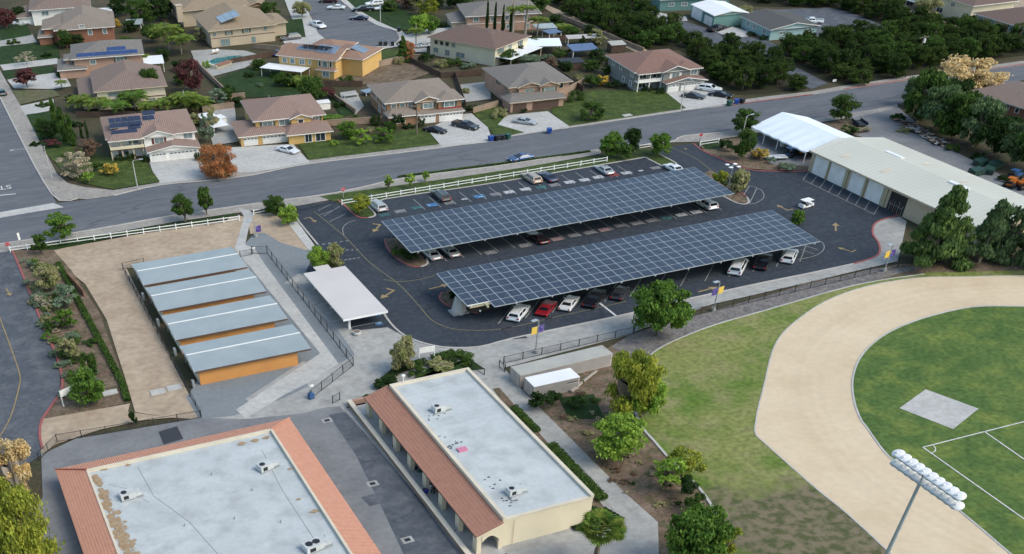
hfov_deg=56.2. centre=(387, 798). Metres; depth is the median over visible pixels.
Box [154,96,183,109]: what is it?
palm tree
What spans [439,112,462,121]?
garage door
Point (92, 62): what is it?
window
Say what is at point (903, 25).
orchard tree
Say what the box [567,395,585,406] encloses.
shrub
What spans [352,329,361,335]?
stone planter
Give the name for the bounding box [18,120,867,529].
island
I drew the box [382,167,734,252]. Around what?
solar canopy
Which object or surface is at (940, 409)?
concrete pad
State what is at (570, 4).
orchard tree
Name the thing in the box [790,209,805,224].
broadleaf tree
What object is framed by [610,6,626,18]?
orchard tree
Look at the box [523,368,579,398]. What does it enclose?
shipping container
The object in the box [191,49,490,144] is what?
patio
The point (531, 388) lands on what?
door
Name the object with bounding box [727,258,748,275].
parked van
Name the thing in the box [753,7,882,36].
farm lot
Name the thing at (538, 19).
palm tree
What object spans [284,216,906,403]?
plaza
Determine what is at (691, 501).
shrub
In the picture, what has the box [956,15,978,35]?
orchard tree
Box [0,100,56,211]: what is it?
side street
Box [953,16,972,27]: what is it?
orchard tree
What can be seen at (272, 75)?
shrub
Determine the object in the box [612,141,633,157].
shrub
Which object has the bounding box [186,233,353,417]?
gravel yard
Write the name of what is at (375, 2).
parked suv
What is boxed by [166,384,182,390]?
utility slab
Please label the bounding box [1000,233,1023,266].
pine tree
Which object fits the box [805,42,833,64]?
orchard tree
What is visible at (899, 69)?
orchard tree
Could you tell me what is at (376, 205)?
parked suv
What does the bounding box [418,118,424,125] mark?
shrub
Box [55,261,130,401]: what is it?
hedge
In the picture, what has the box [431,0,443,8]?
broadleaf tree
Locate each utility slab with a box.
[102,389,117,395]
[149,388,165,395]
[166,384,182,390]
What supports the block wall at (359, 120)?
on the ground at (206, 86)
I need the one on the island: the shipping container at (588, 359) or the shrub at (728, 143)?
the shrub at (728, 143)
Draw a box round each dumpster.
[968,166,985,175]
[972,157,990,166]
[984,164,996,174]
[988,159,1003,168]
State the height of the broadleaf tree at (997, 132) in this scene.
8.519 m
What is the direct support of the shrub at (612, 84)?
on the ground at (206, 86)
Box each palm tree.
[54,79,67,89]
[65,93,95,108]
[82,96,112,110]
[101,98,131,111]
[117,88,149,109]
[136,100,164,110]
[142,54,151,59]
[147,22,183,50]
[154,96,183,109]
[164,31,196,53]
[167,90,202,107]
[181,96,215,109]
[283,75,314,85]
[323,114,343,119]
[406,27,424,44]
[503,0,524,32]
[519,0,538,34]
[527,12,549,37]
[552,23,572,31]
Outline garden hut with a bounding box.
[557,57,583,68]
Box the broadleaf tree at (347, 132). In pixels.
[337,120,357,137]
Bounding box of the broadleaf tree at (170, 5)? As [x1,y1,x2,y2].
[158,0,172,13]
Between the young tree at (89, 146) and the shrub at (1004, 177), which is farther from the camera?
the young tree at (89, 146)
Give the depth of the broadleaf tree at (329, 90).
189.65 m
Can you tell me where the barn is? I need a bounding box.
[690,0,748,25]
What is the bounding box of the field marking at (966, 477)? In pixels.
[923,421,1023,518]
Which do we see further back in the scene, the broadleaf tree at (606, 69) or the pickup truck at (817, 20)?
the pickup truck at (817, 20)
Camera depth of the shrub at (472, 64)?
203.34 m
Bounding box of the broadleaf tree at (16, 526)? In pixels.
[0,476,65,553]
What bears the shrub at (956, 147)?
on the ground at (206, 86)
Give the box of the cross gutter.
[0,203,61,217]
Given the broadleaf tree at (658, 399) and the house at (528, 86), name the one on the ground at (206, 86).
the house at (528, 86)
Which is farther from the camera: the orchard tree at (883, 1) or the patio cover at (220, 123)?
the orchard tree at (883, 1)
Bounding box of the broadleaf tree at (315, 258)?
[306,245,330,266]
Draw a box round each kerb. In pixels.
[0,0,1022,447]
[634,273,923,505]
[754,275,1023,553]
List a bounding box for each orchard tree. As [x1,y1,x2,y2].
[559,0,579,15]
[573,0,591,17]
[579,9,599,23]
[588,0,605,14]
[592,8,613,26]
[598,3,616,11]
[599,11,625,32]
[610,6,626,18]
[611,20,630,37]
[620,25,642,40]
[623,0,637,11]
[624,9,644,19]
[624,14,635,26]
[631,13,651,31]
[633,30,658,46]
[635,0,651,10]
[637,10,653,21]
[640,5,660,17]
[643,17,659,31]
[652,14,666,26]
[652,24,678,43]
[664,12,683,25]
[669,20,687,41]
[679,30,702,45]
[685,36,709,58]
[694,37,713,47]
[698,48,721,59]
[699,48,720,72]
[707,61,733,78]
[709,42,724,53]
[716,60,738,82]
[718,54,734,61]
[719,32,742,51]
[720,42,739,56]
[728,49,750,62]
[732,65,756,88]
[733,55,750,70]
[740,40,758,54]
[740,61,762,75]
[747,52,765,63]
[748,40,766,55]
[754,63,776,87]
[759,54,780,74]
[761,45,786,61]
[772,61,790,83]
[779,31,801,43]
[780,34,799,56]
[780,57,795,71]
[786,73,808,89]
[789,0,808,5]
[791,34,816,47]
[791,44,812,61]
[802,28,817,42]
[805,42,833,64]
[806,39,831,49]
[808,0,827,5]
[815,47,841,72]
[817,37,832,43]
[818,25,839,40]
[825,26,852,48]
[827,0,841,4]
[830,61,857,78]
[831,42,841,50]
[835,23,856,35]
[837,48,860,66]
[838,0,854,8]
[841,30,867,45]
[841,41,862,53]
[847,68,872,83]
[850,0,871,12]
[850,19,870,33]
[851,57,874,69]
[858,44,880,62]
[861,37,877,45]
[862,2,886,17]
[863,43,879,54]
[864,28,881,40]
[866,0,881,7]
[867,22,882,36]
[869,49,897,73]
[873,32,894,51]
[877,29,894,39]
[878,19,897,27]
[878,40,897,58]
[880,0,905,14]
[881,0,902,20]
[883,24,899,33]
[887,52,910,77]
[890,51,912,68]
[892,31,912,40]
[893,34,918,52]
[893,38,914,55]
[895,9,913,18]
[895,16,911,35]
[898,5,910,15]
[906,14,927,28]
[906,21,931,36]
[909,34,927,51]
[909,43,931,68]
[912,5,929,20]
[919,12,942,19]
[922,33,945,45]
[924,33,945,51]
[925,14,944,25]
[925,46,949,65]
[926,19,943,37]
[940,24,962,37]
[942,39,966,61]
[943,16,958,31]
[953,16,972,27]
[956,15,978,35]
[956,37,981,58]
[957,28,975,38]
[960,13,975,18]
[969,20,997,35]
[970,31,991,44]
[977,33,1000,58]
[991,32,1014,54]
[992,23,1006,33]
[1006,33,1023,50]
[1009,22,1023,37]
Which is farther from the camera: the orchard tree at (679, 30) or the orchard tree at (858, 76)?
the orchard tree at (679, 30)
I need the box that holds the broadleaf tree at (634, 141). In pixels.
[623,127,641,151]
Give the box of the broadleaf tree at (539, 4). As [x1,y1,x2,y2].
[531,0,553,9]
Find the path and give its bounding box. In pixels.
[235,209,658,553]
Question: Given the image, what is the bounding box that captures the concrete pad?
[900,389,977,428]
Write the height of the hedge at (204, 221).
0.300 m
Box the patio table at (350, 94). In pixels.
[343,93,358,97]
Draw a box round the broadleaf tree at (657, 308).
[630,278,695,335]
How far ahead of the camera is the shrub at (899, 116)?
176.37 m
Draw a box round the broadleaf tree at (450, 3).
[445,0,463,6]
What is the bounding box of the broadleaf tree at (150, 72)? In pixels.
[138,67,158,78]
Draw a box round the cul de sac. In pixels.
[303,0,398,45]
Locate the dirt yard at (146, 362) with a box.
[54,216,243,418]
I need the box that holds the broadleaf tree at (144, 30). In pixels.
[139,23,161,40]
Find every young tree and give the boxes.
[0,437,31,491]
[14,51,35,63]
[30,234,47,253]
[42,211,76,238]
[51,308,77,327]
[52,284,77,307]
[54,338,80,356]
[56,151,92,177]
[73,138,102,158]
[98,163,118,173]
[194,27,205,40]
[197,113,214,141]
[204,106,219,129]
[207,88,226,103]
[350,128,372,144]
[371,127,393,141]
[384,174,393,189]
[404,173,415,187]
[422,171,429,179]
[544,57,558,66]
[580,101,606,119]
[587,28,606,43]
[598,75,608,84]
[653,457,687,489]
[665,445,707,477]
[718,527,743,553]
[752,148,769,159]
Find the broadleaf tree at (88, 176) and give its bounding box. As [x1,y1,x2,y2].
[81,171,93,182]
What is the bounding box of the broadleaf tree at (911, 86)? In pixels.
[901,76,922,103]
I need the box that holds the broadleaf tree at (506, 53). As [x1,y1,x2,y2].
[499,49,518,64]
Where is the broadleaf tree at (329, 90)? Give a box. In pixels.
[319,86,334,99]
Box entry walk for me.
[41,403,169,453]
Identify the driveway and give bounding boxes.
[0,0,726,182]
[0,251,59,464]
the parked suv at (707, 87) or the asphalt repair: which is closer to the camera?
the asphalt repair
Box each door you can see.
[152,153,166,161]
[169,149,196,159]
[243,137,257,145]
[262,134,287,143]
[420,115,435,122]
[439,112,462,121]
[509,368,514,381]
[513,103,526,111]
[514,372,519,386]
[523,379,528,393]
[528,383,533,398]
[532,99,558,109]
[667,84,678,91]
[680,81,703,90]
[691,6,702,20]
[703,14,712,25]
[811,155,828,178]
[827,163,846,186]
[847,172,865,195]
[864,180,883,203]
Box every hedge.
[32,217,227,249]
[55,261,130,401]
[372,358,428,387]
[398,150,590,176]
[430,349,473,359]
[510,404,540,433]
[545,441,608,501]
[571,507,623,530]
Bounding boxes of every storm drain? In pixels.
[321,417,332,422]
[366,480,378,486]
[400,536,414,543]
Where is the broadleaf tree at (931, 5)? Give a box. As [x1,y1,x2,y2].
[913,0,944,13]
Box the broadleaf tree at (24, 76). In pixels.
[12,67,36,87]
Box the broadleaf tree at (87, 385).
[67,365,105,405]
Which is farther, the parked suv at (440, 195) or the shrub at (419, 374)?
the parked suv at (440, 195)
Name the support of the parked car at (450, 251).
on the parking lot at (407, 315)
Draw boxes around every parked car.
[0,88,6,95]
[12,20,31,24]
[275,145,299,154]
[327,4,345,9]
[349,15,368,19]
[413,42,429,48]
[420,249,442,260]
[422,125,447,133]
[439,245,460,257]
[507,152,534,161]
[512,117,537,125]
[526,231,549,244]
[535,300,556,316]
[537,171,558,181]
[558,295,579,311]
[593,164,614,174]
[609,285,629,300]
[662,163,682,170]
[681,91,705,99]
[708,90,733,97]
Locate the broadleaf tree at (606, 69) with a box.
[600,65,610,73]
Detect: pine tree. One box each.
[396,35,409,62]
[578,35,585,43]
[899,184,974,271]
[961,198,1010,263]
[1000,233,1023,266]
[1014,256,1023,266]
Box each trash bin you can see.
[487,135,493,140]
[493,134,499,140]
[504,133,510,138]
[726,100,732,105]
[734,98,739,103]
[739,98,745,102]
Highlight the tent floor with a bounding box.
[750,135,812,165]
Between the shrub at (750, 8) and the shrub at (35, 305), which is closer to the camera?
the shrub at (35, 305)
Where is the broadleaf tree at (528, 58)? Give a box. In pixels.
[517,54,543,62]
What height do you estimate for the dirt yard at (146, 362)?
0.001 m
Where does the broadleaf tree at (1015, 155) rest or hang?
on the ground at (206, 86)
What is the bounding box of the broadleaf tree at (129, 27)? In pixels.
[122,19,139,31]
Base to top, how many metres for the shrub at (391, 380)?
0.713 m
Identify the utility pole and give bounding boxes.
[410,103,422,134]
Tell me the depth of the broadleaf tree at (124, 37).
217.69 m
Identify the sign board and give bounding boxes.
[59,385,76,406]
[418,345,434,358]
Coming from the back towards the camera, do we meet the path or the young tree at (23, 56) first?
the young tree at (23, 56)
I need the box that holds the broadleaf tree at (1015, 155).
[1000,120,1023,164]
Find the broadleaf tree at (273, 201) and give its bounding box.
[261,194,285,214]
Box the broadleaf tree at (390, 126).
[382,121,396,130]
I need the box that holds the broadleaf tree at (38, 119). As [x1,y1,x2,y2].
[33,116,45,131]
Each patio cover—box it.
[125,18,142,31]
[198,113,228,134]
[532,23,557,34]
[565,34,602,42]
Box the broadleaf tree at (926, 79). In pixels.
[902,66,950,122]
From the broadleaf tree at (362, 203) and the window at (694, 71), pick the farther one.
the window at (694, 71)
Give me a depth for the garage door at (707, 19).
223.77 m
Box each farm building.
[652,0,728,10]
[740,8,820,39]
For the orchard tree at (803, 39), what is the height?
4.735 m
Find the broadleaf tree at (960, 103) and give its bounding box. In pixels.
[932,89,982,138]
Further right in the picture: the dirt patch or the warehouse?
the warehouse
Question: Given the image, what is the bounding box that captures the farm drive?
[637,8,827,88]
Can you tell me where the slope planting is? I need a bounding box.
[522,262,1023,553]
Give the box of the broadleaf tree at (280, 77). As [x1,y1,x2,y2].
[273,71,293,85]
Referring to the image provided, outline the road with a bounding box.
[0,65,1023,242]
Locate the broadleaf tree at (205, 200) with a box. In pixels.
[197,186,213,214]
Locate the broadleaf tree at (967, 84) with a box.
[948,76,977,93]
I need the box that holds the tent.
[749,112,852,162]
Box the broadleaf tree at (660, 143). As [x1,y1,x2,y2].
[649,132,671,153]
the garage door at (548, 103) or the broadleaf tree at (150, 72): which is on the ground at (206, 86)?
the broadleaf tree at (150, 72)
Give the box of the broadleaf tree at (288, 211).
[277,204,298,224]
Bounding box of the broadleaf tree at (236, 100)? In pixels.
[229,95,243,106]
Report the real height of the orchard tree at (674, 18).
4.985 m
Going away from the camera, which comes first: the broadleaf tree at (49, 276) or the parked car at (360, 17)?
the broadleaf tree at (49, 276)
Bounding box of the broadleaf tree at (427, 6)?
[416,0,438,14]
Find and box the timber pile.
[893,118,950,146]
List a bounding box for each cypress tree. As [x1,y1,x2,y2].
[48,97,59,132]
[56,106,68,141]
[65,113,76,145]
[79,125,83,138]
[84,120,88,137]
[485,1,488,27]
[493,2,496,29]
[501,4,504,30]
[509,5,512,31]
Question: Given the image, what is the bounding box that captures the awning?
[542,28,561,37]
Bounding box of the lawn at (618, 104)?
[0,0,684,188]
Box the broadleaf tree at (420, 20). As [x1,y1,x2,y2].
[408,13,429,34]
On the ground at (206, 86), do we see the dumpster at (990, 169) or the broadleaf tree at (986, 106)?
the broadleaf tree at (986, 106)
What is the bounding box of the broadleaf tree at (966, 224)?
[936,215,976,262]
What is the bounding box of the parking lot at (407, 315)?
[297,143,894,346]
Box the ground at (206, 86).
[0,0,1023,553]
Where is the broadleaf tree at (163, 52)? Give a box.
[154,48,170,60]
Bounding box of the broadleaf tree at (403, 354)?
[389,334,415,369]
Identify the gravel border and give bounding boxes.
[612,267,921,356]
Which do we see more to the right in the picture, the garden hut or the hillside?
the hillside
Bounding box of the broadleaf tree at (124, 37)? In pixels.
[119,36,134,39]
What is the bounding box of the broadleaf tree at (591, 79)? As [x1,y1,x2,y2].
[584,74,601,86]
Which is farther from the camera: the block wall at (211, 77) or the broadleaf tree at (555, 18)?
the broadleaf tree at (555, 18)
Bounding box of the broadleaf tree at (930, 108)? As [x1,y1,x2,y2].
[916,84,964,131]
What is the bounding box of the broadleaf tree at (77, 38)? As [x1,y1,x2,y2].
[70,34,83,43]
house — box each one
[16,0,111,25]
[37,5,114,45]
[57,39,164,78]
[76,59,166,109]
[100,108,200,161]
[170,0,263,26]
[193,2,287,47]
[229,93,333,146]
[260,38,383,79]
[367,78,464,125]
[427,24,542,65]
[446,0,541,30]
[482,61,573,111]
[605,49,707,91]
[905,0,1019,17]
[967,81,1023,121]
[973,7,1023,47]
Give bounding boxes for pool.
[209,55,241,64]
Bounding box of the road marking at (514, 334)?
[0,148,878,436]
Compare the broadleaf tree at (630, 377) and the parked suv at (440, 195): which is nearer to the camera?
the broadleaf tree at (630, 377)
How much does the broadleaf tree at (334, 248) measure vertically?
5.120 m
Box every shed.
[132,247,246,300]
[145,269,265,326]
[162,295,287,355]
[180,324,310,388]
[217,114,226,121]
[316,99,330,109]
[607,40,626,52]
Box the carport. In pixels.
[303,264,387,328]
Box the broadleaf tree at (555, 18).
[546,13,564,23]
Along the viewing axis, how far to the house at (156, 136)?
169.22 m
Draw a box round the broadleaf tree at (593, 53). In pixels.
[587,47,604,58]
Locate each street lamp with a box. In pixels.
[10,146,51,178]
[132,158,142,188]
[247,220,260,237]
[531,319,544,353]
[680,79,692,109]
[711,280,723,310]
[725,163,740,188]
[882,243,895,271]
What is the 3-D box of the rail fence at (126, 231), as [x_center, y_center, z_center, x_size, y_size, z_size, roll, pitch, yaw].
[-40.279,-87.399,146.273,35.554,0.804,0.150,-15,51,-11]
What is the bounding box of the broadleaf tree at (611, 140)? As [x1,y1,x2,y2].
[599,130,624,156]
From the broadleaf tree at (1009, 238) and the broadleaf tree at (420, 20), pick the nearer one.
the broadleaf tree at (1009, 238)
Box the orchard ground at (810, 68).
[778,34,1023,84]
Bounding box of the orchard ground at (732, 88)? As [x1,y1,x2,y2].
[549,0,807,93]
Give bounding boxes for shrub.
[6,38,20,43]
[21,279,33,284]
[25,259,36,265]
[28,283,42,289]
[29,141,41,146]
[29,294,39,303]
[31,295,46,302]
[33,301,41,307]
[35,101,48,107]
[40,52,51,57]
[40,299,51,306]
[40,315,52,322]
[40,332,54,339]
[41,311,51,317]
[42,139,60,145]
[43,320,55,325]
[44,323,57,331]
[45,304,55,310]
[47,289,58,295]
[48,335,63,342]
[49,350,58,356]
[52,362,64,367]
[62,360,71,365]
[64,331,80,338]
[65,375,75,382]
[67,369,74,375]
[68,356,79,363]
[69,337,80,344]
[72,120,83,125]
[78,351,97,376]
[82,337,97,346]
[93,162,103,167]
[113,153,125,160]
[114,18,122,26]
[122,152,135,160]
[128,411,137,423]
[142,154,148,161]
[194,151,199,159]
[202,60,209,67]
[225,84,236,95]
[244,72,254,77]
[269,72,276,77]
[329,140,338,145]
[333,101,345,107]
[339,75,355,80]
[366,126,374,132]
[369,114,381,125]
[374,376,397,387]
[391,113,404,124]
[391,246,406,255]
[393,56,403,63]
[402,123,414,127]
[403,252,418,259]
[408,370,426,377]
[410,360,427,371]
[418,51,434,61]
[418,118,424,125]
[426,355,453,372]
[433,59,448,67]
[438,22,446,27]
[444,356,458,363]
[446,57,463,65]
[449,291,455,298]
[461,61,474,68]
[461,358,473,365]
[462,88,469,93]
[465,105,477,109]
[491,106,507,118]
[528,390,562,407]
[543,54,553,58]
[553,47,570,56]
[567,89,585,101]
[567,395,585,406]
[567,416,577,420]
[573,74,583,80]
[582,429,593,434]
[590,397,600,402]
[598,56,608,64]
[604,80,626,86]
[611,465,621,472]
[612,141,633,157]
[620,478,630,484]
[643,86,651,90]
[653,501,665,507]
[656,87,665,93]
[673,500,682,505]
[680,474,699,494]
[683,492,705,508]
[712,170,728,182]
[719,139,733,148]
[721,175,736,186]
[739,5,752,13]
[766,156,776,162]
[777,162,797,169]
[840,124,859,132]
[858,126,871,130]
[890,113,906,120]
[896,127,911,133]
[945,144,960,151]
[970,152,985,158]
[997,174,1008,181]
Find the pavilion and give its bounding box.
[566,43,596,54]
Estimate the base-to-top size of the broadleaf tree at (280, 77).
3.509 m
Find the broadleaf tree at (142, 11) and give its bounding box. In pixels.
[124,0,155,21]
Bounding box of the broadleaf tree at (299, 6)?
[292,1,310,16]
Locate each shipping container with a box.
[509,345,612,387]
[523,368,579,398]
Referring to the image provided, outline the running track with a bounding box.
[755,276,1023,553]
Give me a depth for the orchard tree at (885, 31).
205.86 m
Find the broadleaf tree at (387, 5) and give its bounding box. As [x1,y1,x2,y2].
[381,0,397,10]
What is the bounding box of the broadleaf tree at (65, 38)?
[56,29,72,47]
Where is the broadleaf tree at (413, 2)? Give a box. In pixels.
[407,0,423,6]
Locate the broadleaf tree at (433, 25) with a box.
[424,14,439,33]
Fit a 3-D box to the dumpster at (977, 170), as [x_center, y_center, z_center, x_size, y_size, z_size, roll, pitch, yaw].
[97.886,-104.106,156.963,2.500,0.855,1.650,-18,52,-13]
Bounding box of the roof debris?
[428,410,517,506]
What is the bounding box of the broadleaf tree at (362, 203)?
[350,193,373,213]
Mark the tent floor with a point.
(769, 143)
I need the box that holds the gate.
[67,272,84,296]
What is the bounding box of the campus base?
[215,257,632,553]
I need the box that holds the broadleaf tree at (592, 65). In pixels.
[581,59,600,70]
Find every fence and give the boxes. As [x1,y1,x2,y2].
[8,215,239,251]
[36,411,201,460]
[76,107,198,116]
[121,258,200,412]
[231,50,278,62]
[239,249,251,256]
[251,245,353,395]
[297,200,337,211]
[323,81,362,85]
[341,156,607,204]
[409,57,481,77]
[455,72,465,106]
[471,361,484,374]
[499,327,633,371]
[530,52,583,90]
[541,34,589,40]
[633,260,900,330]
[699,138,719,145]
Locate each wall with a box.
[196,60,244,98]
[202,102,234,111]
[208,60,231,68]
[252,42,291,49]
[323,116,385,125]
[330,94,355,112]
[347,396,471,553]
[379,54,420,66]
[473,100,497,112]
[559,13,644,50]
[568,77,584,91]
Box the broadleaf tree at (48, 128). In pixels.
[37,120,57,138]
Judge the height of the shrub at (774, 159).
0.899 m
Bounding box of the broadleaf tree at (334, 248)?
[321,242,345,267]
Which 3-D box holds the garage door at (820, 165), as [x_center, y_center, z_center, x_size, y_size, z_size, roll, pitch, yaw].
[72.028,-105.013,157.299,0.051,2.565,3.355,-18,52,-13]
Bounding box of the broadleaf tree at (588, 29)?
[581,24,596,33]
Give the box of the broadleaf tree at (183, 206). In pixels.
[170,193,194,221]
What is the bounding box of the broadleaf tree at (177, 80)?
[172,71,183,84]
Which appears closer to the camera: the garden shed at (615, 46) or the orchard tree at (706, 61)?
the orchard tree at (706, 61)
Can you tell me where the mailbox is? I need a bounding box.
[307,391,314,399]
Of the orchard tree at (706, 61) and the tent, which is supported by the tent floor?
the tent
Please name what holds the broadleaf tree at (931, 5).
on the hillside
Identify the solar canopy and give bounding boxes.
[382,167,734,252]
[437,210,819,311]
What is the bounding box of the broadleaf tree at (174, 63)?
[171,59,186,67]
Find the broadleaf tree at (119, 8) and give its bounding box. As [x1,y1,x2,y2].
[106,0,130,14]
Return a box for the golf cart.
[798,197,813,208]
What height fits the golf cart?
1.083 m
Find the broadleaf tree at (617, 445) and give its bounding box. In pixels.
[591,411,649,461]
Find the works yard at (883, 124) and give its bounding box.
[850,106,1023,196]
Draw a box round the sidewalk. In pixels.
[0,61,1023,251]
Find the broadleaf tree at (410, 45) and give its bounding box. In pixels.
[403,40,415,58]
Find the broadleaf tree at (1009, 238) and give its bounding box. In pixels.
[991,203,1023,252]
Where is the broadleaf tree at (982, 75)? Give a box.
[938,53,1013,92]
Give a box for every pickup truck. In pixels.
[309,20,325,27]
[352,5,374,11]
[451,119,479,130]
[581,288,605,308]
[706,24,727,31]
[752,253,772,270]
[805,17,823,23]
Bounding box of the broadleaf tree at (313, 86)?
[296,75,327,98]
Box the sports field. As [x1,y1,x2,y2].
[853,306,1023,553]
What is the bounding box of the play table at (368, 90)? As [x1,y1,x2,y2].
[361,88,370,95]
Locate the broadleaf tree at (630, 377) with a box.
[604,348,667,414]
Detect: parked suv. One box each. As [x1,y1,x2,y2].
[280,32,301,40]
[319,0,337,2]
[365,0,383,5]
[369,199,387,211]
[430,189,451,201]
[506,303,529,321]
[520,172,542,183]
[693,198,718,209]
[696,83,721,90]
[780,248,798,263]
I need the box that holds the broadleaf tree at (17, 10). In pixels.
[11,6,25,15]
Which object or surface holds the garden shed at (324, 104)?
on the ground at (206, 86)
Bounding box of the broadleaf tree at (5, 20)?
[0,8,15,26]
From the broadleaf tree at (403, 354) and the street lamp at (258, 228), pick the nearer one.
the broadleaf tree at (403, 354)
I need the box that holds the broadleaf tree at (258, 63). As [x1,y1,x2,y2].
[249,58,265,69]
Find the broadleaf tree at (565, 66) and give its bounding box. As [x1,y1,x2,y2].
[558,61,572,70]
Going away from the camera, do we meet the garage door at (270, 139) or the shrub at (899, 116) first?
the garage door at (270, 139)
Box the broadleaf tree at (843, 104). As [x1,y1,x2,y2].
[828,91,862,120]
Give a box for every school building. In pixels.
[55,417,380,553]
[357,367,593,553]
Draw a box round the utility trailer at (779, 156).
[765,154,789,160]
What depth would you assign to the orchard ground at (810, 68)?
198.19 m
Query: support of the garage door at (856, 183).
in the warehouse
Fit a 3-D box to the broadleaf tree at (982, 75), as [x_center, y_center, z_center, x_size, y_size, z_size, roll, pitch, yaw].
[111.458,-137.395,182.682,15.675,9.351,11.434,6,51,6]
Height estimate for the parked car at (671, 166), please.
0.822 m
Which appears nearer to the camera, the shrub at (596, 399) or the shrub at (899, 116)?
the shrub at (596, 399)
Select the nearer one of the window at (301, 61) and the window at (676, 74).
the window at (676, 74)
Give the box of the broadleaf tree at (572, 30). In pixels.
[564,26,581,34]
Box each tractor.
[783,146,796,157]
[1002,176,1017,188]
[1007,168,1023,178]
[1016,179,1023,190]
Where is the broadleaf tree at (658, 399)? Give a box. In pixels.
[627,373,669,416]
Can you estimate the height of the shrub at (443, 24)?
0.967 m
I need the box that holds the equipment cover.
[456,446,467,452]
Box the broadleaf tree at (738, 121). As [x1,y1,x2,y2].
[731,108,761,130]
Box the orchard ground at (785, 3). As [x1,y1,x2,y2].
[744,0,936,33]
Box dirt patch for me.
[249,213,307,249]
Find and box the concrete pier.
[448,295,469,315]
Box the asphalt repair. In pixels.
[159,426,386,505]
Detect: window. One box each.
[41,11,48,15]
[89,60,95,64]
[107,91,124,96]
[117,150,128,155]
[128,140,138,143]
[154,137,163,143]
[183,133,192,138]
[220,38,230,46]
[251,36,256,42]
[262,121,272,125]
[279,119,289,125]
[299,59,304,64]
[304,134,312,142]
[315,133,325,141]
[322,61,327,67]
[322,71,329,77]
[423,102,432,108]
[433,47,438,52]
[444,101,454,106]
[445,49,449,55]
[456,52,464,58]
[473,17,478,21]
[497,47,504,54]
[544,86,554,90]
[638,83,645,87]
[671,72,679,77]
[690,69,697,74]
[936,7,943,13]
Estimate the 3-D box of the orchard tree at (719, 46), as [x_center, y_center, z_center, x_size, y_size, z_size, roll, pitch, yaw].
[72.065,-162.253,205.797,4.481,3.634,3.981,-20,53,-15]
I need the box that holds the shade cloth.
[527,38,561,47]
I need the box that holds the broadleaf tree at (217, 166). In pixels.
[195,143,237,177]
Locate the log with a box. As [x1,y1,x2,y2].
[569,370,597,392]
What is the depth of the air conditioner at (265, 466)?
98.31 m
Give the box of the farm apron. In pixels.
[652,12,747,36]
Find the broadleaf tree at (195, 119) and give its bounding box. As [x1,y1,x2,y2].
[189,112,200,124]
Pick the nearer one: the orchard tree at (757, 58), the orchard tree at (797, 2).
the orchard tree at (757, 58)
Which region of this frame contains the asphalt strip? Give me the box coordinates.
[329,412,458,553]
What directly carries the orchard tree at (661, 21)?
on the orchard ground at (732, 88)
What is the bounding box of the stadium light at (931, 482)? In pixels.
[885,449,966,553]
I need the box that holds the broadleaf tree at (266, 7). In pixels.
[259,1,280,13]
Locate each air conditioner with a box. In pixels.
[116,487,143,502]
[253,459,279,473]
[298,535,332,553]
[428,402,451,414]
[504,483,527,497]
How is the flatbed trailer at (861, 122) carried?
on the works yard at (883, 124)
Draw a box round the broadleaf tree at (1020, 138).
[1011,131,1023,159]
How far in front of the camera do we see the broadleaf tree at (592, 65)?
199.87 m
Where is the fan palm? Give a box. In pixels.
[575,507,627,553]
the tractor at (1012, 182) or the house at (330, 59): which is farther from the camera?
the house at (330, 59)
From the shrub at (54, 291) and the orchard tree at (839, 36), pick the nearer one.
the shrub at (54, 291)
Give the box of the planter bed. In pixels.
[13,250,129,418]
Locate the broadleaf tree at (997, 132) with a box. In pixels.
[975,112,1022,154]
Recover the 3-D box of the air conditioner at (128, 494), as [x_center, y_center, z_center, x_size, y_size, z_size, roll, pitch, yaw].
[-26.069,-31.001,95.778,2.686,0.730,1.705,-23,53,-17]
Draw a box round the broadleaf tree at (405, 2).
[393,0,413,7]
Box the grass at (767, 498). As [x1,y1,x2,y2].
[637,270,1023,553]
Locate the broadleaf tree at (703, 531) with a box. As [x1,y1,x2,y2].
[664,502,736,553]
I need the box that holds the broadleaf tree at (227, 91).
[218,87,233,99]
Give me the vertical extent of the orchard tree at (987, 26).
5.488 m
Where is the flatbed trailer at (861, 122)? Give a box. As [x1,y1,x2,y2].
[851,118,868,125]
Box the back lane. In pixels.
[546,5,646,51]
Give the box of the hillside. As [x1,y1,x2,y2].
[904,0,1023,25]
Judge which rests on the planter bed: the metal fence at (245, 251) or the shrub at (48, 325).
the shrub at (48, 325)
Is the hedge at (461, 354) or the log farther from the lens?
the hedge at (461, 354)
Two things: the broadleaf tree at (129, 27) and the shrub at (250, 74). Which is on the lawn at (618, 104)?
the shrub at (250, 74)
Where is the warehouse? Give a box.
[808,137,1023,243]
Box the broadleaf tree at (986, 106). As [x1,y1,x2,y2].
[957,94,1007,146]
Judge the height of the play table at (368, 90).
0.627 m
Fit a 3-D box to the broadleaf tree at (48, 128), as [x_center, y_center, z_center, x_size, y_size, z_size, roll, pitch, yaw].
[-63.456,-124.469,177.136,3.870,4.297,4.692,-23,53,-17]
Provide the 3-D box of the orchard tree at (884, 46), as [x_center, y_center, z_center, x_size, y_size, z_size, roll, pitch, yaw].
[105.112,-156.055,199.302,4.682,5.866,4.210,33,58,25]
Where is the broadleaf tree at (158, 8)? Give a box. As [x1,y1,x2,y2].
[146,0,170,19]
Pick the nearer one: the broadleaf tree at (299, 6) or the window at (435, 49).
the window at (435, 49)
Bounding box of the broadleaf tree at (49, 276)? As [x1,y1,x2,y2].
[32,262,59,289]
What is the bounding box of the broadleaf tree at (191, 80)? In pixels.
[171,58,203,91]
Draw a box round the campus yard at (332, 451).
[27,406,461,553]
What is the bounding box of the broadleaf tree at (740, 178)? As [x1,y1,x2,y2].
[729,168,750,192]
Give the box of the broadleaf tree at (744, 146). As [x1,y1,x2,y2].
[731,128,758,158]

